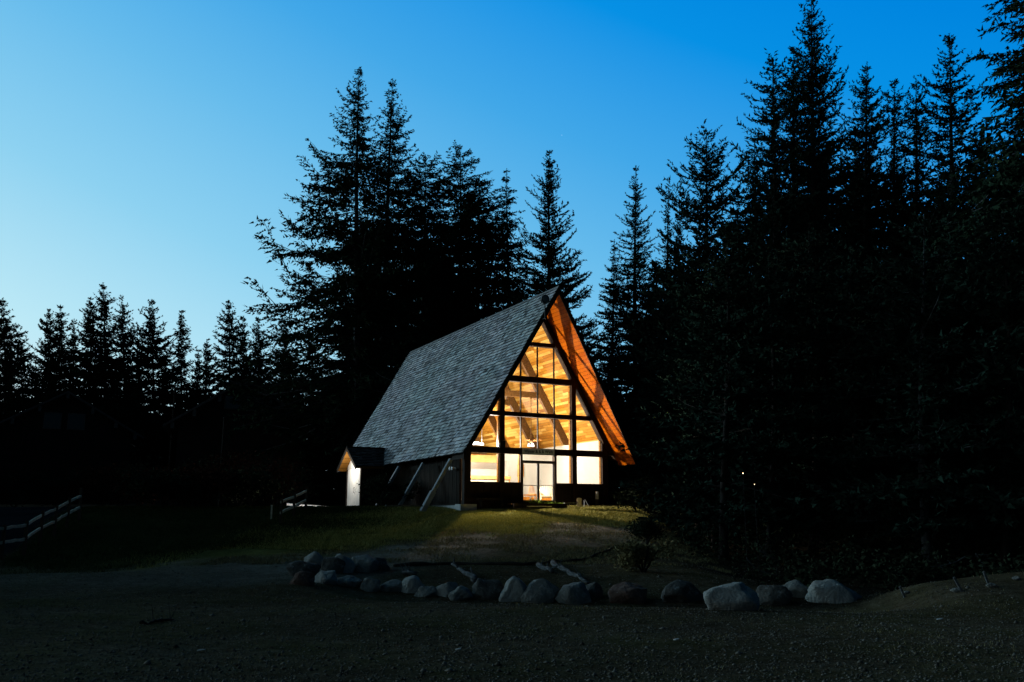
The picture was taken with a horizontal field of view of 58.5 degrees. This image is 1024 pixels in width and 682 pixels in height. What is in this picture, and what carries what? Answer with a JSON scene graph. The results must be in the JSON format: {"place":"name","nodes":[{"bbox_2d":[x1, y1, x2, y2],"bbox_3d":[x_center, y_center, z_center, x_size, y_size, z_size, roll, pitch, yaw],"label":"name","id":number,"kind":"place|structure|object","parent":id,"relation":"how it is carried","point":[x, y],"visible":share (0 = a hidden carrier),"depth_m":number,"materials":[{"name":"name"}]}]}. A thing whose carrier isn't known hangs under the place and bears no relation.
{"place":"outdoors","nodes":[
{"label":"outdoors","id":0,"kind":"place"},
{"bbox_2d":[0,504,449,573],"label":"lawn grass","id":1,"kind":"structure","parent":0,"point":[300,510],"depth_m":35.73,"materials":[{"name":"plant"}]},
{"bbox_2d":[0,519,1022,681],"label":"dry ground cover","id":2,"kind":"object","parent":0,"point":[511,621],"visible":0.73,"depth_m":14.61,"materials":[{"name":"plant"}]},
{"bbox_2d":[0,493,1023,681],"bbox_3d":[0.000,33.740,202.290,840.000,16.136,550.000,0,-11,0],"label":"ground","id":3,"kind":"structure","parent":0,"point":[19,514],"depth_m":15.29,"materials":[{"name":"gravel"}]},
{"bbox_2d":[0,297,41,419],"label":"spruce tree","id":4,"kind":"object","parent":3,"relation":"on","point":[8,373],"visible":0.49,"depth_m":109.31,"materials":[{"name":"green plant"}]},
{"bbox_2d":[0,334,49,420],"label":"fir tree","id":5,"kind":"object","parent":3,"relation":"on","point":[27,378],"visible":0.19,"depth_m":112.72,"materials":[{"name":"green plant"}]},
{"bbox_2d":[0,488,82,558],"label":"split rail fence","id":6,"kind":"object","parent":3,"relation":"on","point":[4,528],"visible":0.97,"depth_m":33.60,"materials":[{"name":"wood"}]},
{"bbox_2d":[18,308,76,404],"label":"fir tree","id":7,"kind":"object","parent":3,"relation":"on","point":[42,344],"visible":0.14,"depth_m":119.37,"materials":[{"name":"green plant"}]},
{"bbox_2d":[29,304,92,403],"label":"spruce tree","id":8,"kind":"object","parent":3,"relation":"on","point":[59,354],"visible":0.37,"depth_m":117.12,"materials":[{"name":"green plant"}]},
{"bbox_2d":[0,391,143,503],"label":"cabin","id":9,"kind":"object","parent":3,"relation":"on","point":[67,430],"visible":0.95,"depth_m":88.28,"materials":[{"name":"wood"}]},
{"bbox_2d":[43,412,61,428],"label":"window","id":10,"kind":"structure","parent":9,"relation":"in","point":[52,420],"depth_m":88.14,"materials":[{"name":"black glass"}]},
{"bbox_2d":[67,413,85,429],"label":"window","id":11,"kind":"structure","parent":9,"relation":"in","point":[75,421],"depth_m":89.05,"materials":[{"name":"black glass"}]},
{"bbox_2d":[56,319,87,396],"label":"fir tree","id":12,"kind":"object","parent":3,"relation":"on","point":[73,346],"visible":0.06,"depth_m":124.18,"materials":[{"name":"green plant"}]},
{"bbox_2d":[48,297,127,406],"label":"fir tree","id":13,"kind":"object","parent":3,"relation":"on","point":[87,343],"visible":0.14,"depth_m":117.38,"materials":[{"name":"green plant"}]},
{"bbox_2d":[63,282,152,465],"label":"spruce tree","id":14,"kind":"object","parent":3,"relation":"on","point":[97,376],"visible":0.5,"depth_m":114.29,"materials":[{"name":"green plant"}]},
{"bbox_2d":[93,294,160,465],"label":"fir tree","id":15,"kind":"object","parent":3,"relation":"on","point":[125,336],"visible":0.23,"depth_m":117.22,"materials":[{"name":"green plant"}]},
{"bbox_2d":[105,299,195,497],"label":"fir tree","id":16,"kind":"object","parent":3,"relation":"on","point":[165,397],"visible":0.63,"depth_m":113.87,"materials":[{"name":"green plant"}]},
{"bbox_2d":[144,310,207,474],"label":"spruce tree","id":17,"kind":"object","parent":3,"relation":"on","point":[179,405],"visible":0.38,"depth_m":118.92,"materials":[{"name":"green plant"}]},
{"bbox_2d":[182,348,211,405],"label":"fir tree","id":18,"kind":"object","parent":3,"relation":"on","point":[197,362],"visible":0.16,"depth_m":125.40,"materials":[{"name":"green plant"}]},
{"bbox_2d":[188,339,224,403],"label":"fir tree","id":19,"kind":"object","parent":3,"relation":"on","point":[205,366],"visible":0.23,"depth_m":123.25,"materials":[{"name":"green plant"}]},
{"bbox_2d":[171,300,262,468],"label":"spruce tree","id":20,"kind":"object","parent":3,"relation":"on","point":[231,353],"visible":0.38,"depth_m":117.54,"materials":[{"name":"green plant"}]},
{"bbox_2d":[162,379,320,505],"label":"cabin","id":21,"kind":"object","parent":3,"relation":"on","point":[198,430],"visible":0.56,"depth_m":76.16,"materials":[{"name":"wood"}]},
{"bbox_2d":[224,395,241,409],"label":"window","id":22,"kind":"structure","parent":21,"relation":"in","point":[227,404],"depth_m":76.63,"materials":[{"name":"black glass"}]},
{"bbox_2d":[231,316,260,378],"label":"fir tree","id":23,"kind":"object","parent":3,"relation":"on","point":[245,334],"visible":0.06,"depth_m":121.94,"materials":[{"name":"green plant"}]},
{"bbox_2d":[242,317,274,385],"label":"fir tree","id":24,"kind":"object","parent":3,"relation":"on","point":[258,338],"visible":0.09,"depth_m":121.77,"materials":[{"name":"green plant"}]},
{"bbox_2d":[250,325,316,495],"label":"spruce tree","id":25,"kind":"object","parent":3,"relation":"on","point":[286,352],"visible":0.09,"depth_m":97.17,"materials":[{"name":"green plant"}]},
{"bbox_2d":[279,488,307,522],"bbox_3d":[-9.370,7.150,39.462,0.185,1.795,5.176,0,-11,-1],"label":"split rail fence","id":26,"kind":"object","parent":3,"relation":"on","point":[295,495],"visible":0.94,"depth_m":39.00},
{"bbox_2d":[289,571,314,585],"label":"boulder","id":27,"kind":"object","parent":3,"relation":"on","point":[304,578],"visible":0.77,"depth_m":22.09,"materials":[{"name":"stone"}]},
{"bbox_2d":[286,560,320,575],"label":"boulder","id":28,"kind":"object","parent":3,"relation":"on","point":[293,567],"visible":0.73,"depth_m":23.88,"materials":[{"name":"stone"}]},
{"bbox_2d":[280,334,342,503],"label":"spruce tree","id":29,"kind":"object","parent":3,"relation":"on","point":[297,376],"visible":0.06,"depth_m":85.64,"materials":[{"name":"green plant"}]},
{"bbox_2d":[304,551,322,565],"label":"boulder","id":30,"kind":"object","parent":3,"relation":"on","point":[315,557],"visible":0.53,"depth_m":25.88,"materials":[{"name":"stone"}]},
{"bbox_2d":[281,355,352,505],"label":"spruce tree","id":31,"kind":"object","parent":3,"relation":"on","point":[326,462],"visible":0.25,"depth_m":77.78,"materials":[{"name":"green plant"}]},
{"bbox_2d":[315,570,336,584],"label":"boulder","id":32,"kind":"object","parent":3,"relation":"on","point":[325,577],"visible":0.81,"depth_m":22.82,"materials":[{"name":"stone"}]},
{"bbox_2d":[215,66,439,463],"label":"spruce tree","id":33,"kind":"object","parent":3,"relation":"on","point":[347,392],"visible":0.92,"depth_m":71.95,"materials":[{"name":"green plant"}]},
{"bbox_2d":[321,557,345,573],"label":"boulder","id":34,"kind":"object","parent":3,"relation":"on","point":[337,564],"visible":0.67,"depth_m":24.61,"materials":[{"name":"stone"}]},
{"bbox_2d":[335,554,354,572],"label":"boulder","id":35,"kind":"object","parent":3,"relation":"on","point":[349,567],"visible":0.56,"depth_m":24.84,"materials":[{"name":"stone"}]},
{"bbox_2d":[336,575,361,586],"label":"boulder","id":36,"kind":"object","parent":3,"relation":"on","point":[350,581],"visible":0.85,"depth_m":22.95,"materials":[{"name":"stone"}]},
{"bbox_2d":[305,261,410,502],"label":"spruce tree","id":37,"kind":"object","parent":3,"relation":"on","point":[318,472],"visible":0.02,"depth_m":87.61,"materials":[{"name":"green plant"}]},
{"bbox_2d":[351,554,378,572],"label":"boulder","id":38,"kind":"object","parent":3,"relation":"on","point":[366,563],"visible":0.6,"depth_m":25.07,"materials":[{"name":"stone"}]},
{"bbox_2d":[360,578,380,591],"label":"boulder","id":39,"kind":"object","parent":3,"relation":"on","point":[370,585],"visible":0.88,"depth_m":22.86,"materials":[{"name":"stone"}]},
{"bbox_2d":[95,505,665,569],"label":"grass","id":40,"kind":"structure","parent":3,"relation":"on","point":[480,520],"depth_m":36.91,"materials":[{"name":"plant"}]},
{"bbox_2d":[331,78,449,421],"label":"spruce tree","id":41,"kind":"object","parent":3,"relation":"on","point":[405,194],"visible":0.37,"depth_m":78.81,"materials":[{"name":"green plant"}]},
{"bbox_2d":[379,579,401,591],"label":"boulder","id":42,"kind":"object","parent":3,"relation":"on","point":[393,585],"visible":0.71,"depth_m":23.02,"materials":[{"name":"stone"}]},
{"bbox_2d":[323,150,498,498],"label":"hemlock tree","id":43,"kind":"object","parent":3,"relation":"on","point":[435,230],"visible":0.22,"depth_m":81.71,"materials":[{"name":"green plant"}]},
{"bbox_2d":[401,575,423,592],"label":"boulder","id":44,"kind":"object","parent":3,"relation":"on","point":[412,583],"visible":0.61,"depth_m":22.93,"materials":[{"name":"stone"}]},
{"bbox_2d":[414,586,436,597],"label":"boulder","id":45,"kind":"object","parent":3,"relation":"on","point":[425,591],"visible":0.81,"depth_m":22.57,"materials":[{"name":"stone"}]},
{"bbox_2d":[436,582,457,596],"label":"boulder","id":46,"kind":"object","parent":3,"relation":"on","point":[445,589],"visible":0.63,"depth_m":22.56,"materials":[{"name":"stone"}]},
{"bbox_2d":[448,585,472,600],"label":"boulder","id":47,"kind":"object","parent":3,"relation":"on","point":[460,592],"visible":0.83,"depth_m":22.12,"materials":[{"name":"stone"}]},
{"bbox_2d":[393,140,531,366],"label":"hemlock tree","id":48,"kind":"object","parent":3,"relation":"on","point":[458,166],"visible":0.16,"depth_m":86.47,"materials":[{"name":"green plant"}]},
{"bbox_2d":[451,557,477,582],"bbox_3d":[-1.335,6.219,24.893,0.244,0.606,2.627,4,-12,-19],"label":"driftwood log","id":49,"kind":"object","parent":3,"relation":"on","point":[472,576],"visible":0.98,"depth_m":24.34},
{"bbox_2d":[201,516,735,573],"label":"dry grass","id":50,"kind":"structure","parent":3,"relation":"on","point":[503,544],"depth_m":30.16,"materials":[{"name":"plant"}]},
{"bbox_2d":[419,176,524,331],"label":"hemlock tree","id":51,"kind":"object","parent":3,"relation":"on","point":[486,227],"visible":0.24,"depth_m":83.86,"materials":[{"name":"green plant"}]},
{"bbox_2d":[337,285,636,511],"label":"frame lodge","id":52,"kind":"structure","parent":3,"relation":"on","point":[446,402],"depth_m":46.35,"materials":[{"name":"grey wood"}]},
{"bbox_2d":[347,468,359,505],"bbox_3d":[-8.712,8.133,50.297,0.172,2.220,2.264,6,-12,-27],"label":"porch door","id":53,"kind":"structure","parent":52,"relation":"in","point":[353,489],"depth_m":50.33,"materials":[{"name":"paint"}]},
{"bbox_2d":[522,448,553,455],"bbox_3d":[1.274,5.332,43.953,1.740,0.290,0.060,6,-12,-27],"label":"sign board","id":54,"kind":"object","parent":52,"relation":"attached to","point":[527,451],"visible":1,"depth_m":43.91,"materials":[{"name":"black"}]},
{"bbox_2d":[472,578,503,599],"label":"boulder","id":55,"kind":"object","parent":3,"relation":"on","point":[483,589],"visible":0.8,"depth_m":22.24,"materials":[{"name":"stone"}]},
{"bbox_2d":[475,168,533,318],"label":"hemlock tree","id":56,"kind":"object","parent":3,"relation":"on","point":[507,255],"visible":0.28,"depth_m":80.56,"materials":[{"name":"green plant"}]},
{"bbox_2d":[393,545,615,566],"bbox_3d":[0.784,6.510,27.617,8.607,0.496,2.477,8,-14,-36],"label":"fallen log","id":57,"kind":"object","parent":3,"relation":"on","point":[470,563],"visible":0.83,"depth_m":26.30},
{"bbox_2d":[499,576,526,601],"bbox_3d":[0.064,6.092,22.058,0.780,0.831,0.562,0,-11,0],"label":"boulder","id":58,"kind":"object","parent":3,"relation":"on","point":[513,590],"visible":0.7,"depth_m":21.86,"materials":[{"name":"stone"}]},
{"bbox_2d":[508,503,566,507],"bbox_3d":[1.208,7.643,42.406,2.800,0.200,0.625,6,-12,-27],"label":"wooden step","id":59,"kind":"object","parent":3,"relation":"on","point":[530,505],"visible":0.95,"depth_m":42.06,"materials":[{"name":"brown wood"}]},
{"bbox_2d":[521,579,559,603],"bbox_3d":[0.676,6.083,21.899,0.932,0.769,0.671,0,-11,0],"label":"boulder","id":60,"kind":"object","parent":3,"relation":"on","point":[537,591],"visible":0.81,"depth_m":21.67,"materials":[{"name":"stone"}]},
{"bbox_2d":[499,150,630,464],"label":"fir tree","id":61,"kind":"object","parent":3,"relation":"on","point":[547,283],"visible":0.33,"depth_m":71.83,"materials":[{"name":"green plant"}]},
{"bbox_2d":[550,559,588,583],"bbox_3d":[1.449,6.176,24.638,0.346,0.537,3.355,2,-11,-11],"label":"driftwood log","id":62,"kind":"object","parent":3,"relation":"on","point":[553,562],"visible":0.94,"depth_m":24.39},
{"bbox_2d":[555,582,590,604],"bbox_3d":[1.430,6.076,21.695,0.770,0.707,0.604,4,-12,-22],"label":"boulder","id":63,"kind":"object","parent":3,"relation":"on","point":[575,593],"visible":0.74,"depth_m":21.50,"materials":[{"name":"stone"}]},
{"bbox_2d":[586,582,602,597],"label":"boulder","id":64,"kind":"object","parent":3,"relation":"on","point":[594,589],"visible":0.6,"depth_m":21.97,"materials":[{"name":"stone"}]},
{"bbox_2d":[577,313,635,503],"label":"fir tree","id":65,"kind":"object","parent":3,"relation":"on","point":[602,377],"visible":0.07,"depth_m":84.74,"materials":[{"name":"green plant"}]},
{"bbox_2d":[589,239,642,505],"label":"fir tree","id":66,"kind":"object","parent":3,"relation":"on","point":[614,300],"visible":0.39,"depth_m":81.38,"materials":[{"name":"green plant"}]},
{"bbox_2d":[592,166,660,472],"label":"fir tree","id":67,"kind":"object","parent":3,"relation":"on","point":[633,264],"visible":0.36,"depth_m":90.72,"materials":[{"name":"green plant"}]},
{"bbox_2d":[608,582,646,603],"bbox_3d":[2.735,6.053,21.581,0.939,0.690,0.676,0,-11,0],"label":"boulder","id":68,"kind":"object","parent":3,"relation":"on","point":[627,592],"visible":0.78,"depth_m":21.41,"materials":[{"name":"stone"}]},
{"bbox_2d":[610,473,663,511],"bbox_3d":[5.486,6.854,41.402,2.239,1.881,2.470,2,-11,-12],"label":"shrub","id":69,"kind":"object","parent":3,"relation":"on","point":[630,492],"visible":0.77,"depth_m":41.06,"materials":[{"name":"green plant"}]},
{"bbox_2d":[599,259,675,516],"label":"fir tree","id":70,"kind":"object","parent":3,"relation":"on","point":[625,376],"visible":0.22,"depth_m":72.31,"materials":[{"name":"green plant"}]},
{"bbox_2d":[624,514,666,544],"bbox_3d":[4.668,6.572,31.731,1.454,1.091,1.893,0,-11,0],"label":"shrub","id":71,"kind":"object","parent":3,"relation":"on","point":[646,529],"visible":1,"depth_m":31.33,"materials":[{"name":"green plant"}]},
{"bbox_2d":[610,536,681,571],"bbox_3d":[3.617,5.783,24.695,1.929,1.034,1.128,0,-11,0],"label":"shrub","id":72,"kind":"object","parent":3,"relation":"on","point":[641,555],"visible":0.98,"depth_m":24.64,"materials":[{"name":"green plant"}]},
{"bbox_2d":[620,187,691,528],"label":"fir tree","id":73,"kind":"object","parent":3,"relation":"on","point":[643,463],"visible":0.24,"depth_m":62.02,"materials":[{"name":"green plant"}]},
{"bbox_2d":[629,206,694,514],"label":"fir tree","id":74,"kind":"object","parent":3,"relation":"on","point":[678,224],"visible":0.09,"depth_m":65.53,"materials":[{"name":"green plant"}]},
{"bbox_2d":[610,242,736,523],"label":"fir tree","id":75,"kind":"object","parent":3,"relation":"on","point":[625,366],"visible":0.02,"depth_m":70.77,"materials":[{"name":"green plant"}]},
{"bbox_2d":[661,579,703,602],"bbox_3d":[4.082,5.995,21.563,1.123,0.728,0.808,0,-11,0],"label":"boulder","id":76,"kind":"object","parent":3,"relation":"on","point":[678,591],"visible":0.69,"depth_m":21.32,"materials":[{"name":"stone"}]},
{"bbox_2d":[640,316,734,535],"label":"fir tree","id":77,"kind":"object","parent":3,"relation":"on","point":[686,409],"visible":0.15,"depth_m":43.99,"materials":[{"name":"green plant"}]},
{"bbox_2d":[613,119,805,503],"bbox_3d":[12.774,-1.409,61.004,14.336,28.041,13.766,0,-11,0],"label":"fir tree","id":78,"kind":"object","parent":3,"relation":"on","point":[701,215],"visible":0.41,"depth_m":61.44,"materials":[{"name":"green plant"}]},
{"bbox_2d":[630,258,798,550],"bbox_3d":[7.621,2.483,36.230,7.216,11.905,5.924,5,-12,-23],"label":"fir tree","id":79,"kind":"object","parent":3,"relation":"on","point":[705,478],"visible":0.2,"depth_m":35.57,"materials":[{"name":"green plant"}]},
{"bbox_2d":[609,222,845,560],"bbox_3d":[7.288,1.632,31.256,7.837,11.711,7.027,0,-11,0],"label":"fir tree","id":80,"kind":"object","parent":3,"relation":"on","point":[726,356],"visible":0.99,"depth_m":31.05,"materials":[{"name":"green plant"}]},
{"bbox_2d":[653,192,807,503],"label":"fir tree","id":81,"kind":"object","parent":3,"relation":"on","point":[721,222],"visible":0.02,"depth_m":72.81,"materials":[{"name":"green plant"}]},
{"bbox_2d":[703,582,759,610],"bbox_3d":[4.101,4.855,17.086,1.077,0.682,0.776,0,-11,0],"label":"boulder","id":82,"kind":"object","parent":3,"relation":"on","point":[737,596],"visible":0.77,"depth_m":16.86,"materials":[{"name":"stone"}]},
{"bbox_2d":[733,136,788,529],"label":"tree","id":83,"kind":"object","parent":3,"relation":"on","point":[749,196],"visible":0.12,"depth_m":62.77,"materials":[{"name":"green plant"}]},
{"bbox_2d":[666,247,882,558],"bbox_3d":[9.436,2.041,33.213,7.232,11.754,7.825,5,-12,-24],"label":"fir tree","id":84,"kind":"object","parent":3,"relation":"on","point":[802,420],"visible":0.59,"depth_m":32.52,"materials":[{"name":"green plant"}]},
{"bbox_2d":[756,585,792,605],"bbox_3d":[6.046,5.948,21.110,0.858,0.609,0.618,0,-11,0],"label":"boulder","id":85,"kind":"object","parent":3,"relation":"on","point":[770,595],"visible":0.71,"depth_m":20.93,"materials":[{"name":"stone"}]},
{"bbox_2d":[725,48,837,532],"bbox_3d":[16.876,-3.682,58.047,7.257,31.448,7.380,0,-11,0],"label":"fir tree","id":86,"kind":"object","parent":3,"relation":"on","point":[780,215],"visible":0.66,"depth_m":58.49,"materials":[{"name":"green plant"}]},
{"bbox_2d":[783,580,807,597],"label":"boulder","id":87,"kind":"object","parent":3,"relation":"on","point":[797,589],"visible":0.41,"depth_m":21.61,"materials":[{"name":"stone"}]},
{"bbox_2d":[755,46,848,529],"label":"fir tree","id":88,"kind":"object","parent":3,"relation":"on","point":[793,119],"visible":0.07,"depth_m":63.34,"materials":[{"name":"green plant"}]},
{"bbox_2d":[698,213,913,550],"bbox_3d":[11.376,1.709,35.619,8.427,13.042,8.160,0,-11,0],"label":"fir tree","id":89,"kind":"object","parent":3,"relation":"on","point":[817,261],"visible":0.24,"depth_m":35.18,"materials":[{"name":"green plant"}]},
{"bbox_2d":[735,0,905,512],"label":"fir tree","id":90,"kind":"object","parent":3,"relation":"on","point":[813,83],"visible":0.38,"depth_m":60.59,"materials":[{"name":"green plant"}]},
{"bbox_2d":[627,492,1023,592],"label":"undergrowth","id":91,"kind":"object","parent":3,"relation":"on","point":[911,561],"visible":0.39,"depth_m":28.02,"materials":[{"name":"green plant"}]},
{"bbox_2d":[805,579,861,603],"bbox_3d":[7.449,5.901,21.242,1.096,0.689,1.000,-8,-14,35],"label":"boulder","id":92,"kind":"object","parent":3,"relation":"on","point":[831,591],"visible":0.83,"depth_m":20.96,"materials":[{"name":"stone"}]},
{"bbox_2d":[782,131,890,507],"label":"fir tree","id":93,"kind":"object","parent":3,"relation":"on","point":[830,205],"visible":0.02,"depth_m":71.96,"materials":[{"name":"green plant"}]},
{"bbox_2d":[831,136,890,453],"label":"fir tree","id":94,"kind":"object","parent":3,"relation":"on","point":[872,179],"visible":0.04,"depth_m":75.53,"materials":[{"name":"green plant"}]},
{"bbox_2d":[821,62,912,482],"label":"fir tree","id":95,"kind":"object","parent":3,"relation":"on","point":[871,131],"visible":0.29,"depth_m":65.16,"materials":[{"name":"green plant"}]},
{"bbox_2d":[851,78,931,437],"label":"fir tree","id":96,"kind":"object","parent":3,"relation":"on","point":[894,180],"visible":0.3,"depth_m":63.16,"materials":[{"name":"green plant"}]},
{"bbox_2d":[858,170,926,256],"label":"fir tree","id":97,"kind":"object","parent":3,"relation":"on","point":[904,195],"depth_m":72.97,"materials":[{"name":"green plant"}]},
{"bbox_2d":[792,257,993,554],"bbox_3d":[14.120,2.368,34.347,7.910,11.349,7.810,0,-11,0],"label":"fir tree","id":98,"kind":"object","parent":3,"relation":"on","point":[864,318],"visible":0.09,"depth_m":33.80,"materials":[{"name":"green plant"}]},
{"bbox_2d":[783,201,1023,570],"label":"fir tree","id":99,"kind":"object","parent":3,"relation":"on","point":[903,457],"visible":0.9,"depth_m":28.75,"materials":[{"name":"green plant"}]},
{"bbox_2d":[883,81,943,471],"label":"fir tree","id":100,"kind":"object","parent":3,"relation":"on","point":[919,171],"visible":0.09,"depth_m":65.58,"materials":[{"name":"green plant"}]},
{"bbox_2d":[835,242,1023,562],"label":"fir tree","id":101,"kind":"object","parent":3,"relation":"on","point":[971,332],"visible":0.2,"depth_m":30.50,"materials":[{"name":"green plant"}]},
{"bbox_2d":[896,161,972,505],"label":"fir tree","id":102,"kind":"object","parent":3,"relation":"on","point":[938,182],"visible":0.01,"depth_m":71.28,"materials":[{"name":"green plant"}]},
{"bbox_2d":[876,33,1020,513],"bbox_3d":[25.949,-4.201,56.105,10.389,31.731,9.836,0,-11,0],"label":"fir tree","id":103,"kind":"object","parent":3,"relation":"on","point":[948,91],"visible":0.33,"depth_m":57.15,"materials":[{"name":"green plant"}]},
{"bbox_2d":[884,203,1023,572],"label":"fir tree","id":104,"kind":"object","parent":3,"relation":"on","point":[1002,307],"visible":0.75,"depth_m":27.94,"materials":[{"name":"green plant"}]},
{"bbox_2d":[918,0,1023,440],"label":"fir tree","id":105,"kind":"object","parent":3,"relation":"on","point":[1008,177],"visible":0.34,"depth_m":45.18,"materials":[{"name":"green plant"}]},
{"bbox_2d":[926,131,1023,509],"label":"fir tree","id":106,"kind":"object","parent":3,"relation":"on","point":[972,153],"visible":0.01,"depth_m":64.84,"materials":[{"name":"green plant"}]},
{"bbox_2d":[0,0,1023,412],"label":"sky","id":107,"kind":"structure","parent":0,"point":[142,142],"materials":[{"name":"blue"}]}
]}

